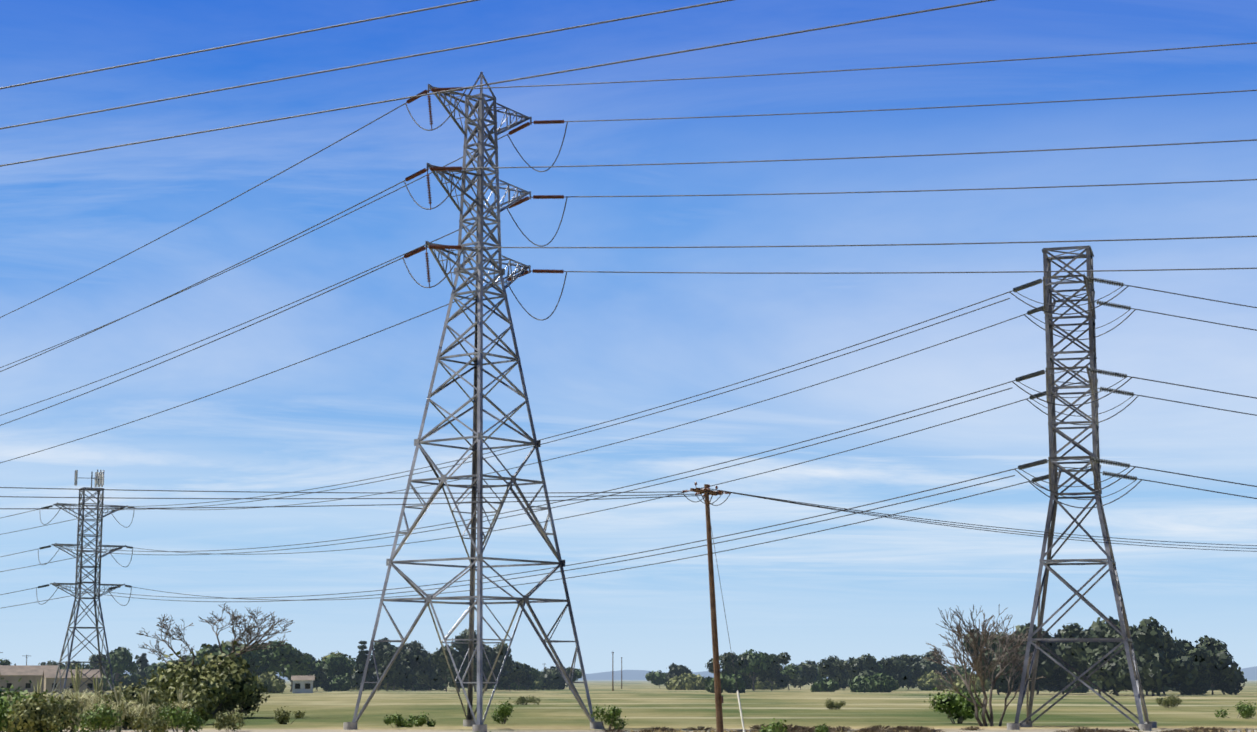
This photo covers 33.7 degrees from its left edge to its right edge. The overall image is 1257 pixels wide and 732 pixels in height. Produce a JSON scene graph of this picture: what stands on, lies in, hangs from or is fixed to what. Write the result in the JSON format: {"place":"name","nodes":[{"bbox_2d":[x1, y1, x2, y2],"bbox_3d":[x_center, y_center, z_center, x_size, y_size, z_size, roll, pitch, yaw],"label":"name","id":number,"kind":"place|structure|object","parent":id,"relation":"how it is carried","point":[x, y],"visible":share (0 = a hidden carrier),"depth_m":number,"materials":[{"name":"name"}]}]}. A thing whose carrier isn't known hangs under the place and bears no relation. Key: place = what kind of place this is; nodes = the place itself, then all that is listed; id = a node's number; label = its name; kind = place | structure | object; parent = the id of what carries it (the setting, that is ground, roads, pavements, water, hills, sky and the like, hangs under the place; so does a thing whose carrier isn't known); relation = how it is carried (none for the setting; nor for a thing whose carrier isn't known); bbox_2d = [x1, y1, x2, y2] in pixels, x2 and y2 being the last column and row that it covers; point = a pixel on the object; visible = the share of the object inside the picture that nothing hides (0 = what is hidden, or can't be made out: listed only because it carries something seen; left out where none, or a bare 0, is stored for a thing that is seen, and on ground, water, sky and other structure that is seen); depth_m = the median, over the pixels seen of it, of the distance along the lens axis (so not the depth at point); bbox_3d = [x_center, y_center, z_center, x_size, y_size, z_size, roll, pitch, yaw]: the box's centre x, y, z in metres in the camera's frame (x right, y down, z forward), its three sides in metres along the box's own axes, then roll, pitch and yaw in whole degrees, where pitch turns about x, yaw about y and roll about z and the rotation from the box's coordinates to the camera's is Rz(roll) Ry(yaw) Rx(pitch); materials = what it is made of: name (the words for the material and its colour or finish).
{"place":"outdoors","nodes":[
{"label":"outdoors","id":0,"kind":"place"},
{"bbox_2d":[42,669,100,692],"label":"building","id":1,"kind":"structure","parent":0,"point":[49,675],"depth_m":486.11,"materials":[{"name":"paint"}]},
{"bbox_2d":[291,676,314,692],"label":"building","id":2,"kind":"structure","parent":0,"point":[302,684],"depth_m":468.99,"materials":[{"name":"grey"}]},
{"bbox_2d":[0,0,1256,673],"label":"sky","id":3,"kind":"structure","parent":0,"point":[613,346],"materials":[{"name":"blue"}]},
{"bbox_2d":[1,680,1256,731],"bbox_3d":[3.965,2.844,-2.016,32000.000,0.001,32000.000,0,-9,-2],"label":"ground","id":4,"kind":"structure","parent":0,"point":[643,704],"depth_m":209.61,"materials":[{"name":"green plant"}]},
{"bbox_2d":[0,665,57,691],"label":"building","id":5,"kind":"structure","parent":4,"relation":"on","point":[12,674],"depth_m":504.96,"materials":[{"name":"paint"}]},
{"bbox_2d":[0,469,133,698],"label":"pylon","id":6,"kind":"object","parent":4,"relation":"on","point":[99,478],"visible":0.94,"depth_m":305.13,"materials":[{"name":"metal"}]},
{"bbox_2d":[136,602,294,716],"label":"bare tree","id":7,"kind":"object","parent":4,"relation":"on","point":[249,630],"visible":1,"depth_m":170.72,"materials":[{"name":"grey plant"}]},
{"bbox_2d":[612,652,613,690],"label":"pole","id":8,"kind":"object","parent":4,"relation":"on","point":[612,672],"visible":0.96,"depth_m":552.32,"materials":[{"name":"grey wood"}]},
{"bbox_2d":[621,657,621,688],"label":"pole","id":9,"kind":"object","parent":4,"relation":"on","point":[621,672],"visible":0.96,"depth_m":690.89,"materials":[{"name":"grey wood"}]},
{"bbox_2d":[0,616,1246,729],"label":"trees","id":10,"kind":"object","parent":4,"relation":"on","point":[1165,661],"visible":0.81,"depth_m":525.62,"materials":[{"name":"green plant"}]},
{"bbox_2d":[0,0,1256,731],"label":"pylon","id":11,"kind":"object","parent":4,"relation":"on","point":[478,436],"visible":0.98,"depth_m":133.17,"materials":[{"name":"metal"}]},
{"bbox_2d":[0,641,1256,731],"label":"bushes","id":12,"kind":"object","parent":4,"relation":"on","point":[170,708],"visible":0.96,"depth_m":130.82,"materials":[{"name":"green plant"}]},
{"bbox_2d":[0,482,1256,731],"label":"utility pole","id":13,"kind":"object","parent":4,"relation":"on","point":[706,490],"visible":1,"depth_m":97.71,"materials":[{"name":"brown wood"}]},
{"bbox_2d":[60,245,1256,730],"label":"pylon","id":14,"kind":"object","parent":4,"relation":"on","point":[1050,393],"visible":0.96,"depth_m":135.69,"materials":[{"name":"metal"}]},
{"bbox_2d":[604,724,1253,731],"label":"dry grass","id":15,"kind":"structure","parent":4,"relation":"on","point":[877,728],"depth_m":122.25,"materials":[{"name":"plant"}]},
{"bbox_2d":[923,604,1043,725],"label":"bare tree","id":16,"kind":"object","parent":4,"relation":"on","point":[975,666],"visible":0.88,"depth_m":139.43,"materials":[{"name":"brown plant"}]},
{"bbox_2d":[123,663,1256,679],"bbox_3d":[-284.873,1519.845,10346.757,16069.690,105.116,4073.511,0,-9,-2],"label":"distant hills","id":17,"kind":"structure","parent":0,"point":[1250,673],"depth_m":11553.99,"materials":[{"name":"grey"}]}
]}

